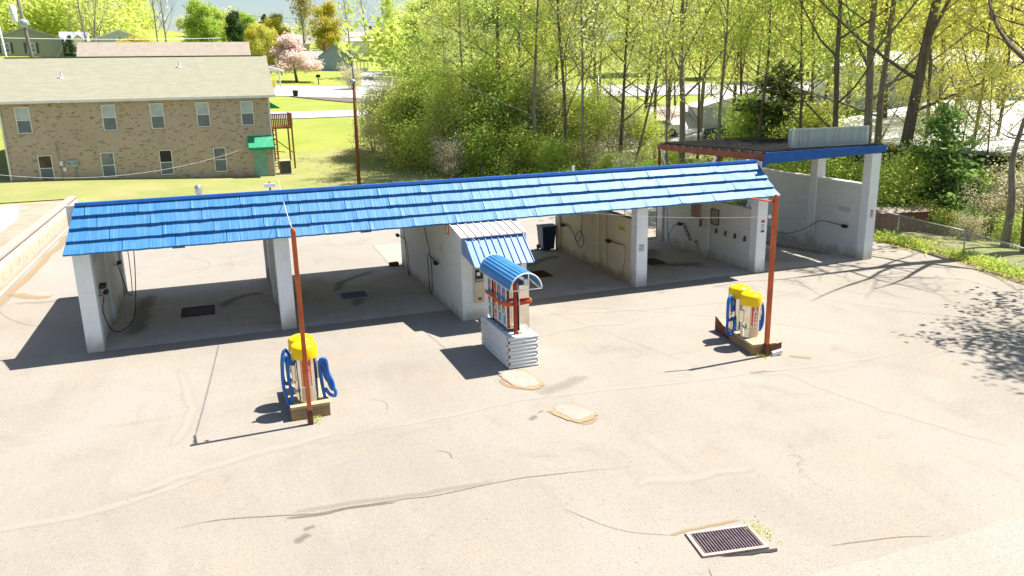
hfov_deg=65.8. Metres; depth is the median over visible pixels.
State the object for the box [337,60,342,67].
window
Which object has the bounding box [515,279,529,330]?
vending cabinet
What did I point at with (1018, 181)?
shrub
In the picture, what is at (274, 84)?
shrub
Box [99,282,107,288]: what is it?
coin box
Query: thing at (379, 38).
skyline woods
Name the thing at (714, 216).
instruction board
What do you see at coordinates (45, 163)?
window
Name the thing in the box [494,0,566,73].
tree
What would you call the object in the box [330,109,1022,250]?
undergrowth
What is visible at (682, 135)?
tree
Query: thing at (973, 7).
tree
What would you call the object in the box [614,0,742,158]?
tree
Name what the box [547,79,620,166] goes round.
tree
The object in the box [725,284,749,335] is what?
vacuum machine
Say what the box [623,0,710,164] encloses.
tree
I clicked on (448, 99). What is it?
tree
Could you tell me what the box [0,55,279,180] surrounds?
brick building
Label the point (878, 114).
tree
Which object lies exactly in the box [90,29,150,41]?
grey house
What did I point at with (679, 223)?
wash brush
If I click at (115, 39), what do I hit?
cable
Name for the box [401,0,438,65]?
tree
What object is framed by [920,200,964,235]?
shrub
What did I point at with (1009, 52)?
tree
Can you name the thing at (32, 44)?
window
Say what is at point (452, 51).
tree
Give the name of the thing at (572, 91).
tree
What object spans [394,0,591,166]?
tree
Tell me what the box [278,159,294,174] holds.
air conditioner
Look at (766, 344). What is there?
light pole
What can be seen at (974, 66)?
tree
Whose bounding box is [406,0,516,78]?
tree
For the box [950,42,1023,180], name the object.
tree
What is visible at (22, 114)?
window
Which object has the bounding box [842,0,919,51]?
tree
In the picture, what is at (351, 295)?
floor drain
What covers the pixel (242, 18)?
tree
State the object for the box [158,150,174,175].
window
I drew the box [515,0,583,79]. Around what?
tree
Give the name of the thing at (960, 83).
tree
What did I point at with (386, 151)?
shrub
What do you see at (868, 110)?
tree
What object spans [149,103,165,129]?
window
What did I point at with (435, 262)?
wash brush
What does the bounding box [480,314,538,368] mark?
pedestal
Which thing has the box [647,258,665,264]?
floor drain
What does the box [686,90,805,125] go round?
storage building
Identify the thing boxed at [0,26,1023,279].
ground
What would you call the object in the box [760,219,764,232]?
notice sign
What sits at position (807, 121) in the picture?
tree
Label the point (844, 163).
shrub
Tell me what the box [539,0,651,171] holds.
tree
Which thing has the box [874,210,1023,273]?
chain link fence
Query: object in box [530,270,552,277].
floor drain
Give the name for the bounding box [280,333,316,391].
vacuum machine
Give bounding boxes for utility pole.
[0,29,6,56]
[9,0,33,56]
[340,65,360,184]
[596,76,598,163]
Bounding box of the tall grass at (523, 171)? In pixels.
[358,130,592,174]
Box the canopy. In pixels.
[479,254,541,291]
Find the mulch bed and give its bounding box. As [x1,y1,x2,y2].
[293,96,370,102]
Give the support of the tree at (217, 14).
on the ground at (310, 134)
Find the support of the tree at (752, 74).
on the ground at (310, 134)
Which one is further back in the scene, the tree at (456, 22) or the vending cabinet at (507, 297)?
the tree at (456, 22)
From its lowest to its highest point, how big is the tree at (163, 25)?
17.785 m
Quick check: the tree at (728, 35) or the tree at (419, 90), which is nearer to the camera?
the tree at (419, 90)
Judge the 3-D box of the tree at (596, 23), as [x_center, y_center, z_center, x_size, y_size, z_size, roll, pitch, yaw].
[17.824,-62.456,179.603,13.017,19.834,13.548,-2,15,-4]
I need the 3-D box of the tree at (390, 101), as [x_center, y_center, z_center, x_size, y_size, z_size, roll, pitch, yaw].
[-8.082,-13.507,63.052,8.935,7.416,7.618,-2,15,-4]
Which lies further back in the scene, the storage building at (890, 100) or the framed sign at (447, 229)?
the storage building at (890, 100)
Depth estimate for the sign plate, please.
29.64 m
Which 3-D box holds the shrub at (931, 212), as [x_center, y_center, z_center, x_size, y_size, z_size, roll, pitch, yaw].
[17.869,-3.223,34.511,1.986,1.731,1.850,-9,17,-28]
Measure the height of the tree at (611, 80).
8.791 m
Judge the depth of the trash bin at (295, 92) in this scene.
100.80 m
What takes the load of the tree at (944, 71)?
on the forest floor at (1014, 257)
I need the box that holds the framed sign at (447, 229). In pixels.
[445,225,448,234]
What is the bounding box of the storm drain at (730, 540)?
[685,524,777,557]
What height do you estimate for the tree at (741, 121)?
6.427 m
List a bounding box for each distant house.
[256,35,310,50]
[344,26,411,55]
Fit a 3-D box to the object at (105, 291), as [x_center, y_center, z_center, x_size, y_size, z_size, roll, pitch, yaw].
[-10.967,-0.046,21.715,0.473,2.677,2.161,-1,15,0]
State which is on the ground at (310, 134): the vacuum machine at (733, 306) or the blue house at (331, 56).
the blue house at (331, 56)
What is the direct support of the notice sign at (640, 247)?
attached to the car wash
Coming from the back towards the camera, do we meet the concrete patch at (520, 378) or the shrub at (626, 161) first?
the shrub at (626, 161)
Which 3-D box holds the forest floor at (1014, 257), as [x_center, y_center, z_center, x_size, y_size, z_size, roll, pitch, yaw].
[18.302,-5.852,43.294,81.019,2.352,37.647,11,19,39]
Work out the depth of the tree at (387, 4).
177.65 m
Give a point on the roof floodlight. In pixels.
(269, 185)
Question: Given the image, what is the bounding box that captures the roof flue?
[194,184,201,194]
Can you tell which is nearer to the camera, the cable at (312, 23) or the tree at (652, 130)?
the tree at (652, 130)
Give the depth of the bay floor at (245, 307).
25.90 m
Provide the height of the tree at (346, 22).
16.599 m
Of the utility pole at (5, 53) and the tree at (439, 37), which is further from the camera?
the tree at (439, 37)
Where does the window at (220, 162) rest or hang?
in the brick building at (93, 117)
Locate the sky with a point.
(253, 7)
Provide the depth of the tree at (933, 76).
60.18 m
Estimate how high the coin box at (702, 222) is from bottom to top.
0.300 m
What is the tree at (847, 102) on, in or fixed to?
on the ground at (310, 134)
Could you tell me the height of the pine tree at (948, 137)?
5.993 m
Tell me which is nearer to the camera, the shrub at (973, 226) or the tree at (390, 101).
the shrub at (973, 226)
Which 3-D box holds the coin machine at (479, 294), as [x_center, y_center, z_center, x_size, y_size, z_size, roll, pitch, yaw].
[-0.929,-0.074,22.482,0.300,1.020,0.090,-7,16,-19]
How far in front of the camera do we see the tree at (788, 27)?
45.13 m
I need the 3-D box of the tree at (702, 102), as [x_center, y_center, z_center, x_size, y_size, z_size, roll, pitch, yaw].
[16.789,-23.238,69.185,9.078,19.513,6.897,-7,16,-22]
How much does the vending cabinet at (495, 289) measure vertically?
1.140 m
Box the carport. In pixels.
[268,66,283,86]
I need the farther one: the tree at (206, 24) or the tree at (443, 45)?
the tree at (206, 24)
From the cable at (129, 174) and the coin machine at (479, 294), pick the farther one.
the cable at (129, 174)
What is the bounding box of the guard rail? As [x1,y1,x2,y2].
[485,282,531,334]
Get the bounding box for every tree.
[62,35,76,56]
[63,0,88,41]
[73,0,111,41]
[145,0,168,41]
[150,0,175,41]
[177,0,223,41]
[210,6,227,41]
[222,9,245,41]
[237,10,260,39]
[243,22,265,54]
[246,21,277,74]
[258,14,269,26]
[263,10,293,59]
[268,31,324,81]
[286,0,323,51]
[307,0,346,50]
[336,0,350,54]
[349,69,406,155]
[352,0,375,33]
[357,0,546,124]
[362,0,635,172]
[364,42,459,156]
[365,73,443,161]
[379,0,400,32]
[379,66,468,155]
[387,0,503,158]
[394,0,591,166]
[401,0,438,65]
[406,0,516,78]
[407,18,457,74]
[413,1,463,69]
[413,58,505,170]
[414,51,536,143]
[417,0,486,67]
[433,27,482,83]
[442,69,545,161]
[458,0,642,125]
[465,68,569,164]
[466,37,549,129]
[472,0,524,56]
[479,25,528,76]
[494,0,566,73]
[500,0,707,159]
[501,56,591,152]
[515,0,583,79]
[520,80,619,163]
[527,22,562,79]
[536,0,610,170]
[538,0,734,158]
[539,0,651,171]
[542,0,713,166]
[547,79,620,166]
[565,0,724,143]
[575,0,616,56]
[584,0,625,112]
[584,49,622,133]
[587,87,649,161]
[590,7,675,102]
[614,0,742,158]
[615,99,674,163]
[616,0,673,64]
[618,0,847,133]
[619,0,712,161]
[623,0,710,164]
[624,0,1017,143]
[633,0,723,121]
[644,0,762,163]
[646,14,702,105]
[660,0,835,131]
[665,1,724,131]
[668,0,819,137]
[674,1,752,96]
[678,57,851,168]
[687,0,832,136]
[695,0,766,75]
[704,0,766,138]
[704,0,991,125]
[704,90,791,160]
[720,0,849,125]
[726,30,790,94]
[742,0,863,115]
[745,0,939,169]
[745,0,942,177]
[758,0,849,67]
[760,97,860,168]
[781,0,1023,164]
[796,6,879,112]
[797,0,885,117]
[809,0,967,117]
[829,0,977,168]
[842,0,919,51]
[846,10,995,107]
[863,0,1023,105]
[870,0,1017,137]
[872,71,971,157]
[878,99,1018,228]
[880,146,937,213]
[881,0,1008,116]
[887,0,1023,125]
[913,44,1006,166]
[939,0,1023,135]
[939,0,1023,168]
[945,0,1023,252]
[948,0,1023,108]
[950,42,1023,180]
[973,118,1023,247]
[974,0,1023,95]
[993,0,1023,42]
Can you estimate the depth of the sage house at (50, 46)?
122.94 m
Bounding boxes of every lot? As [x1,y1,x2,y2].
[0,204,19,232]
[0,207,656,303]
[0,239,1023,575]
[561,104,808,153]
[609,120,738,143]
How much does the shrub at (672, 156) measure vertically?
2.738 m
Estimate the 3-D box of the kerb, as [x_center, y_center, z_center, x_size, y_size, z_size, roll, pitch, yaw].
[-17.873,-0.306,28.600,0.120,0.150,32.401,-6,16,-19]
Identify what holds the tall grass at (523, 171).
on the lawn at (313, 169)
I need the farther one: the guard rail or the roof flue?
the roof flue
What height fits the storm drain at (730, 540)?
0.026 m
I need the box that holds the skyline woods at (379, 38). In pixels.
[329,0,929,74]
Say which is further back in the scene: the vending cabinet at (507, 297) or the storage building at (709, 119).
the storage building at (709, 119)
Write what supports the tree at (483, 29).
on the ground at (310, 134)
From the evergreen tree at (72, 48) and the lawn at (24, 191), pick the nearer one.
the lawn at (24, 191)
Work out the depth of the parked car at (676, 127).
70.33 m
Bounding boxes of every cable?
[5,137,273,177]
[20,38,208,39]
[229,14,579,28]
[230,18,492,30]
[585,212,771,217]
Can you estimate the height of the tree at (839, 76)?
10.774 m
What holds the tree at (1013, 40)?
on the forest floor at (1014, 257)
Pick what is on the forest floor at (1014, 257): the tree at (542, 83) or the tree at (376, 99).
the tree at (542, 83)
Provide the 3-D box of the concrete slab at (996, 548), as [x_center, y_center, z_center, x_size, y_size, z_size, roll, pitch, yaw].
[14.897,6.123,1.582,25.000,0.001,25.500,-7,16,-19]
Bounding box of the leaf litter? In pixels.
[0,200,62,247]
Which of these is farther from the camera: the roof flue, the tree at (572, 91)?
the tree at (572, 91)
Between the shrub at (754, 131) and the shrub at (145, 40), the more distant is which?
the shrub at (145, 40)
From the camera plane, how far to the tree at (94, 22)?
100.17 m
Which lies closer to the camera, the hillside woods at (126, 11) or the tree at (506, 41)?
the tree at (506, 41)
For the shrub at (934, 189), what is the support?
on the forest floor at (1014, 257)
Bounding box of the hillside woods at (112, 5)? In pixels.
[0,0,167,37]
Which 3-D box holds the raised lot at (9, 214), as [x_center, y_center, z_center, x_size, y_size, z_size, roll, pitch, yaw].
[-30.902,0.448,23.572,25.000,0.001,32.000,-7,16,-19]
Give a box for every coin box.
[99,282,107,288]
[699,218,705,226]
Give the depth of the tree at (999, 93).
50.60 m
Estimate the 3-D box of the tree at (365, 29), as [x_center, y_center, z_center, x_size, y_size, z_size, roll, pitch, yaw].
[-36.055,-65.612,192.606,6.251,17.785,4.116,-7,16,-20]
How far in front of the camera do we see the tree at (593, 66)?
59.65 m
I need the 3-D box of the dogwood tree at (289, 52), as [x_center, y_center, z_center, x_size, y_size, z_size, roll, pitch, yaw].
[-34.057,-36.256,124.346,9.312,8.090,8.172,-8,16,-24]
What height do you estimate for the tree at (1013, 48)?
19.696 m
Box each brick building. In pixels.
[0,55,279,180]
[77,42,250,56]
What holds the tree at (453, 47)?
on the ground at (310, 134)
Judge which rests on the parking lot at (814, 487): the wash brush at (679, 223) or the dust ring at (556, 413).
the dust ring at (556, 413)
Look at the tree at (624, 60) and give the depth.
54.58 m
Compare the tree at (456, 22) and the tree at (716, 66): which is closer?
the tree at (716, 66)
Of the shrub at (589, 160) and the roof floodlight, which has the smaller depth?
the roof floodlight
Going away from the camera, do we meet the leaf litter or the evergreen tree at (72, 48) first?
the leaf litter
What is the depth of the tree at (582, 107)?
53.16 m
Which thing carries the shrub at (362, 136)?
on the lawn at (313, 169)
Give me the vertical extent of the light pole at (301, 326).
4.010 m
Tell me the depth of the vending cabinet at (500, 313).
19.28 m
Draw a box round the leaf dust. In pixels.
[0,234,1023,533]
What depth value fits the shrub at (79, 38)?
122.91 m
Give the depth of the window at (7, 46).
121.22 m
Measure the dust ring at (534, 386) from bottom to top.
0.001 m
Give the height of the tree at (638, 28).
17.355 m
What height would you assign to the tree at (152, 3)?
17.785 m
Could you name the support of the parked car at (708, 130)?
on the parking lot at (691, 129)
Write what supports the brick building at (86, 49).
on the ground at (310, 134)
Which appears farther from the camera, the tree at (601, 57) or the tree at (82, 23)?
the tree at (82, 23)
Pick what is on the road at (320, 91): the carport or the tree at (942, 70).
the carport
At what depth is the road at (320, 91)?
105.40 m
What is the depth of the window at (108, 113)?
53.95 m
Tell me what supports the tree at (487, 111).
on the forest floor at (1014, 257)
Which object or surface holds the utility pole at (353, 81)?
on the lawn at (313, 169)
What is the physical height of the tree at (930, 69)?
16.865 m
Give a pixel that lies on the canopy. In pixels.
(504, 272)
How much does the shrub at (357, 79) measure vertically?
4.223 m
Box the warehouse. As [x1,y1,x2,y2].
[784,100,1023,206]
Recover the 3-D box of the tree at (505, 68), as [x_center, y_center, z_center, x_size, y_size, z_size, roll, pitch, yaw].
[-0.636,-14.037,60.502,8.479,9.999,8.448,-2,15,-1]
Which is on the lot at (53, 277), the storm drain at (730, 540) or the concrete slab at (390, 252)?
the concrete slab at (390, 252)
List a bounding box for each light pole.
[290,227,313,424]
[750,194,778,356]
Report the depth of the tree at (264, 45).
122.84 m
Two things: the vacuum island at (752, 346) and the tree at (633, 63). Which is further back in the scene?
the tree at (633, 63)
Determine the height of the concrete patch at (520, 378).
0.001 m
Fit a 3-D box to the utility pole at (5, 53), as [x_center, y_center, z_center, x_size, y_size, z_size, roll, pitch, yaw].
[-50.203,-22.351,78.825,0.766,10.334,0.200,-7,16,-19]
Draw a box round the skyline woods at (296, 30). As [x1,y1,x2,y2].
[173,6,356,48]
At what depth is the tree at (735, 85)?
63.23 m
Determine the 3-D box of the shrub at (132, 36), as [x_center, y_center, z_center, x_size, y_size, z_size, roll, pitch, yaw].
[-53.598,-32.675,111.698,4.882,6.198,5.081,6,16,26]
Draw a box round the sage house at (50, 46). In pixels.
[0,26,89,56]
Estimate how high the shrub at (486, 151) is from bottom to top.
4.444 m
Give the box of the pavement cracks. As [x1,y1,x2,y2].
[0,241,1021,575]
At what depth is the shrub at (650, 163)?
48.80 m
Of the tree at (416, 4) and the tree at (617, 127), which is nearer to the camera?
the tree at (617, 127)
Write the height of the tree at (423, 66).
9.999 m
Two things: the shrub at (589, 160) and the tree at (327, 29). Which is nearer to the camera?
the shrub at (589, 160)
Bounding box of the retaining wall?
[0,196,77,291]
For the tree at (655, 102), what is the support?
on the forest floor at (1014, 257)
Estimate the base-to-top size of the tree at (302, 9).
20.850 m
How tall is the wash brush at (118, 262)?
2.626 m
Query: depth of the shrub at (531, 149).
55.84 m
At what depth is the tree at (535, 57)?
53.81 m
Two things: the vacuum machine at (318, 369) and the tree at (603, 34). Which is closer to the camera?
the vacuum machine at (318, 369)
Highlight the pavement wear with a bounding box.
[0,292,981,530]
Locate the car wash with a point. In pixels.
(485, 213)
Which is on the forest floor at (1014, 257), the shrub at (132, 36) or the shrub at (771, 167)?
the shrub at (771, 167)
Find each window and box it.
[1,43,10,52]
[14,107,33,134]
[27,43,35,52]
[37,155,54,179]
[100,104,118,131]
[100,152,117,178]
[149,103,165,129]
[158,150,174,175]
[195,102,211,127]
[213,147,227,172]
[240,101,254,125]
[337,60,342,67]
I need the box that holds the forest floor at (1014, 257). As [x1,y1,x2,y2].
[542,138,1023,268]
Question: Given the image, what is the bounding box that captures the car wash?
[62,137,886,352]
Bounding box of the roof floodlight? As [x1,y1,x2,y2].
[264,182,275,189]
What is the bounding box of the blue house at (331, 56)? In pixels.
[295,43,369,70]
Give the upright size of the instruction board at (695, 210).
0.660 m
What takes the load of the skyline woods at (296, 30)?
on the ground at (310, 134)
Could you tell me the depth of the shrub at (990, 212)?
33.48 m
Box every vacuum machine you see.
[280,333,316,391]
[280,340,337,406]
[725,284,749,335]
[739,291,764,337]
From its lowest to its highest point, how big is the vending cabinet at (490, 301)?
1.140 m
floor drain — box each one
[181,305,214,317]
[338,290,369,300]
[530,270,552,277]
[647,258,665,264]
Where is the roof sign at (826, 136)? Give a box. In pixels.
[788,125,869,147]
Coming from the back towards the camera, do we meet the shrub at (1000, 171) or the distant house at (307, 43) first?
the distant house at (307, 43)
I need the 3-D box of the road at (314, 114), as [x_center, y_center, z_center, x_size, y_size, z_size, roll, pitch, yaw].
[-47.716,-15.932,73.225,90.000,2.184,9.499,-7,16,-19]
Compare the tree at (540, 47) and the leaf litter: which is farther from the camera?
the tree at (540, 47)
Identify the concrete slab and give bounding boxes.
[374,243,401,262]
[807,516,1023,575]
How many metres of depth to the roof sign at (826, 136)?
27.59 m
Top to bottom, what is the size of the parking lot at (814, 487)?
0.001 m
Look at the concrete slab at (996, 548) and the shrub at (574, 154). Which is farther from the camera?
the shrub at (574, 154)
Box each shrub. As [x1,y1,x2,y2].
[64,35,87,53]
[116,34,142,41]
[133,35,154,41]
[271,75,278,88]
[335,60,365,88]
[343,106,394,150]
[367,110,409,160]
[375,110,437,170]
[403,107,473,171]
[421,127,475,178]
[428,109,481,164]
[449,116,509,174]
[464,114,529,170]
[478,114,548,174]
[503,122,559,171]
[530,137,583,172]
[547,124,604,170]
[569,133,618,169]
[593,145,632,169]
[607,145,649,168]
[633,154,661,166]
[654,137,688,164]
[678,155,711,163]
[704,156,742,161]
[732,120,782,159]
[762,162,792,171]
[767,160,827,173]
[771,156,855,180]
[801,155,860,178]
[836,154,885,184]
[846,140,950,231]
[861,140,935,206]
[899,197,938,231]
[919,172,961,208]
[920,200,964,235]
[942,165,1007,227]
[945,183,1020,235]
[950,210,990,239]
[972,153,1023,223]
[973,148,1023,232]
[973,204,1022,247]
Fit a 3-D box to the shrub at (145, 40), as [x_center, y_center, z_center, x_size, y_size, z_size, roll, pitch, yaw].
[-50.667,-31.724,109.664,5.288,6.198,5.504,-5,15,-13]
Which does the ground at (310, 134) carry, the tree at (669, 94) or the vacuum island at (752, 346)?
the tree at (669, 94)
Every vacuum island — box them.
[285,378,330,420]
[715,316,782,355]
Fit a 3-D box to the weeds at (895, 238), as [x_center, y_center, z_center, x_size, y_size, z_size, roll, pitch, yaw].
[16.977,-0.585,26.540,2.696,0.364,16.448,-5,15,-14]
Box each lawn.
[0,159,99,202]
[77,143,554,202]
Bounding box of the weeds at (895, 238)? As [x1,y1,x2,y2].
[874,229,1023,281]
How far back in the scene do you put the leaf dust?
26.75 m
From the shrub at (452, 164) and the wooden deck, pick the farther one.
the wooden deck
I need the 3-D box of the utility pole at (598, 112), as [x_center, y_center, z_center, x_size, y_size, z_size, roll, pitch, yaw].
[6.148,-11.547,56.755,0.162,7.100,0.170,-7,16,-19]
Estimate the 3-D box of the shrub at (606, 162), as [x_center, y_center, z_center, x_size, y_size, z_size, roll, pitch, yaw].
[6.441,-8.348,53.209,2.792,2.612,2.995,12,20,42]
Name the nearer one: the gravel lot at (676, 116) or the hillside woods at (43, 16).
the gravel lot at (676, 116)
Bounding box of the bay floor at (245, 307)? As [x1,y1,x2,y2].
[105,234,861,350]
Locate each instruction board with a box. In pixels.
[691,204,700,218]
[710,208,719,225]
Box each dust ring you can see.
[499,369,543,388]
[550,403,597,422]
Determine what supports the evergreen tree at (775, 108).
on the ground at (310, 134)
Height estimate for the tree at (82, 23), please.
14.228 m
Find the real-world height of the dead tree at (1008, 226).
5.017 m
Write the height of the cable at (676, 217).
0.707 m
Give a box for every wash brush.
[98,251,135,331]
[113,251,132,295]
[395,228,409,275]
[424,227,437,293]
[560,213,583,247]
[605,211,625,278]
[667,214,682,241]
[746,200,847,233]
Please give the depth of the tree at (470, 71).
57.99 m
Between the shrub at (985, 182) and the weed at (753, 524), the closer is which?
the weed at (753, 524)
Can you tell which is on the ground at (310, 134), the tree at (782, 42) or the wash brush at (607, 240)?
the tree at (782, 42)
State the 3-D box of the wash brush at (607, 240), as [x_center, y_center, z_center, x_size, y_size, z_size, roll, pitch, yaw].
[3.538,-1.655,26.738,0.200,2.708,1.510,-7,16,-19]
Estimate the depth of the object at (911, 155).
35.81 m
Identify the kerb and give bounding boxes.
[0,226,68,298]
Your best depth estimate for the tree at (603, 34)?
74.36 m
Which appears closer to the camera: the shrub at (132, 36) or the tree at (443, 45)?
the tree at (443, 45)
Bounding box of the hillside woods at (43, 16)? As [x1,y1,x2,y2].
[0,0,166,40]
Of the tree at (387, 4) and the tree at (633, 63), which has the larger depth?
the tree at (387, 4)
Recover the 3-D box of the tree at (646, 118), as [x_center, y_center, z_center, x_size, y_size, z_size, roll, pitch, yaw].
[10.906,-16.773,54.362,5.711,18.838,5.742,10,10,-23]
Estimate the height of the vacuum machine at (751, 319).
1.140 m
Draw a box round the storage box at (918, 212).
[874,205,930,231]
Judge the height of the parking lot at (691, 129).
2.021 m
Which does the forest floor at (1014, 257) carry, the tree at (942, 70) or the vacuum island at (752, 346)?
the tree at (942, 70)
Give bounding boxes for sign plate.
[838,206,849,211]
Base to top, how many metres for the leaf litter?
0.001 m
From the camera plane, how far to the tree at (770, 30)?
47.60 m
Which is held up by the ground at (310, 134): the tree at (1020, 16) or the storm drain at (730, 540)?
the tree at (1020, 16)
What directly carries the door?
in the brick building at (93, 117)
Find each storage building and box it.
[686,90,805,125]
[814,48,1023,110]
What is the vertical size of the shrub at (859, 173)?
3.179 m
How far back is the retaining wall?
31.98 m
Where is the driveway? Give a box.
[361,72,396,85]
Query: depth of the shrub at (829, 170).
39.49 m
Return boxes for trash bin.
[292,90,297,95]
[536,223,556,249]
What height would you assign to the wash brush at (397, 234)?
2.709 m
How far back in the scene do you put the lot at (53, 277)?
30.99 m
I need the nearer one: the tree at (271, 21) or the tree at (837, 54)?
the tree at (837, 54)
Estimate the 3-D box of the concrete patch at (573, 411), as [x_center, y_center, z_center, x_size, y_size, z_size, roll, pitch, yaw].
[1.250,2.535,16.280,0.561,0.001,0.827,-15,20,-41]
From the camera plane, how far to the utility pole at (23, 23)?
77.51 m
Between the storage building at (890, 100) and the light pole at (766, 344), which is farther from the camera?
the storage building at (890, 100)
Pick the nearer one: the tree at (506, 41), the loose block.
the loose block
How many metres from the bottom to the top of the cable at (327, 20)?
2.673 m
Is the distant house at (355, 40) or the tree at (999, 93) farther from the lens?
the distant house at (355, 40)
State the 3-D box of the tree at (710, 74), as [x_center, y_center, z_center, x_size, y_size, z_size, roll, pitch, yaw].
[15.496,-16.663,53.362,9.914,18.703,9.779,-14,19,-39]
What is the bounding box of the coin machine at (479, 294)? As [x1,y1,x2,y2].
[473,268,484,302]
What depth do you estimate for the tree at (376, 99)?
64.61 m
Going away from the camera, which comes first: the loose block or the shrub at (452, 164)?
the loose block
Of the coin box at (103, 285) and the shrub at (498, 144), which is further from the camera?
the shrub at (498, 144)
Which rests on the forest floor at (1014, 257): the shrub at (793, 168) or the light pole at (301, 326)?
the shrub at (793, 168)
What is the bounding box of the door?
[253,150,268,176]
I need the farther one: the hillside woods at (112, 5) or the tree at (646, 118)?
the hillside woods at (112, 5)
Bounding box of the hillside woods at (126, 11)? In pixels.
[33,0,151,36]
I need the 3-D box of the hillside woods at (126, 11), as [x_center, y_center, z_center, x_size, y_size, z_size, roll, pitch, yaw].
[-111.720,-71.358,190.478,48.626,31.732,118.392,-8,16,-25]
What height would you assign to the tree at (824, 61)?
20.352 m
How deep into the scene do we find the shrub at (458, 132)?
59.75 m
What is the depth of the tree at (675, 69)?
85.61 m
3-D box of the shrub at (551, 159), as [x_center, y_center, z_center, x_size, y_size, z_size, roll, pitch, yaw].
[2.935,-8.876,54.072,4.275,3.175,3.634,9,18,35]
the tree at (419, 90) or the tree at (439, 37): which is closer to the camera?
the tree at (419, 90)
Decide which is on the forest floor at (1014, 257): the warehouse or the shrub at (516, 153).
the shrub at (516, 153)
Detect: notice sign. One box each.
[638,244,644,251]
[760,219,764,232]
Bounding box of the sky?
[142,0,993,42]
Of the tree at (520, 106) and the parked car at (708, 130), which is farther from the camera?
the parked car at (708, 130)
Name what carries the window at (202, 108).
in the brick building at (93, 117)
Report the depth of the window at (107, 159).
54.60 m
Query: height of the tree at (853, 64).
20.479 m
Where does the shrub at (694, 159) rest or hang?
on the forest floor at (1014, 257)
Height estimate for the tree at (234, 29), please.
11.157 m
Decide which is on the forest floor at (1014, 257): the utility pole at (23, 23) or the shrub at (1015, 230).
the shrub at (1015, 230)
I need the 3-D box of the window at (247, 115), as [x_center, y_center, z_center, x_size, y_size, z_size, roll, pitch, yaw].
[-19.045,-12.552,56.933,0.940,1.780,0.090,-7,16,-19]
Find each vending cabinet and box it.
[486,277,494,319]
[492,281,499,323]
[496,283,503,327]
[500,285,517,330]
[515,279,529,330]
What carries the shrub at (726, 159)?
on the forest floor at (1014, 257)
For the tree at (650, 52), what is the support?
on the forest floor at (1014, 257)
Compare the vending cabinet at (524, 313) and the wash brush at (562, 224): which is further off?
the wash brush at (562, 224)
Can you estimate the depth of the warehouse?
44.78 m
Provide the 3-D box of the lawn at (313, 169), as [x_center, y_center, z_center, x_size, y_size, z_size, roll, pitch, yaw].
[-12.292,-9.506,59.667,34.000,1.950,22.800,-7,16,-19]
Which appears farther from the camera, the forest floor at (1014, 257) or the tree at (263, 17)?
the tree at (263, 17)
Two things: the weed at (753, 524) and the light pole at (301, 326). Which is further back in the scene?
the light pole at (301, 326)
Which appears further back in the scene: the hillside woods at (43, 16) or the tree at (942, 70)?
the hillside woods at (43, 16)
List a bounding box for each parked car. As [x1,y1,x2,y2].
[647,119,679,135]
[702,121,746,138]
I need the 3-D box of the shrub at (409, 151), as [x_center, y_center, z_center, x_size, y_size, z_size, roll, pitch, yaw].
[-7.489,-11.384,60.546,5.839,5.092,5.442,-11,18,-33]
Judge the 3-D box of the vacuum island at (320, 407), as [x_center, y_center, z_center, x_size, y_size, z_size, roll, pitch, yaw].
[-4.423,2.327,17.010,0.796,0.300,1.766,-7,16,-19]
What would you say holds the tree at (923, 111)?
on the forest floor at (1014, 257)
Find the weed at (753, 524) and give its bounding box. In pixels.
[736,516,782,543]
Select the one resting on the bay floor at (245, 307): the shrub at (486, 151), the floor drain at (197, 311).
the floor drain at (197, 311)
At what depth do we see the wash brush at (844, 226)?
30.49 m
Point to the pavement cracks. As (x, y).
(434, 495)
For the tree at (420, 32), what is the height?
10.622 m
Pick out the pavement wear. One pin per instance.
(188, 419)
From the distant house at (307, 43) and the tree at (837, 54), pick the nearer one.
the tree at (837, 54)
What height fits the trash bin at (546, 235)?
1.050 m
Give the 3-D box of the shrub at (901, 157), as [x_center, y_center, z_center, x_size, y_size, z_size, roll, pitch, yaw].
[19.270,-5.007,37.522,5.461,4.055,4.642,-7,16,-22]
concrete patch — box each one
[501,370,539,386]
[555,404,593,419]
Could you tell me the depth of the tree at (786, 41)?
69.81 m
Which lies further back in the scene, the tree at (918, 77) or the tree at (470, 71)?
the tree at (470, 71)
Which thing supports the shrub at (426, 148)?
on the lawn at (313, 169)
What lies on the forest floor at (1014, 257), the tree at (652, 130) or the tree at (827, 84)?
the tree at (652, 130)
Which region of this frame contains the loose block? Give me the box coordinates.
[389,261,398,266]
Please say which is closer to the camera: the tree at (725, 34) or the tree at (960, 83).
the tree at (960, 83)
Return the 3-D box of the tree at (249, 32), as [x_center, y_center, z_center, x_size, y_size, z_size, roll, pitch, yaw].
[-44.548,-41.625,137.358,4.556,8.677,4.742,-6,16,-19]
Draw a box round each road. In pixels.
[270,110,365,118]
[273,80,814,97]
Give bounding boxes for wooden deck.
[271,112,295,168]
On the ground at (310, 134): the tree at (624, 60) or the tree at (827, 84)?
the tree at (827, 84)
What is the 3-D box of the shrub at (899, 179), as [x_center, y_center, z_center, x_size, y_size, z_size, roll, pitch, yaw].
[17.137,-4.505,35.140,4.553,3.970,4.244,8,17,31]

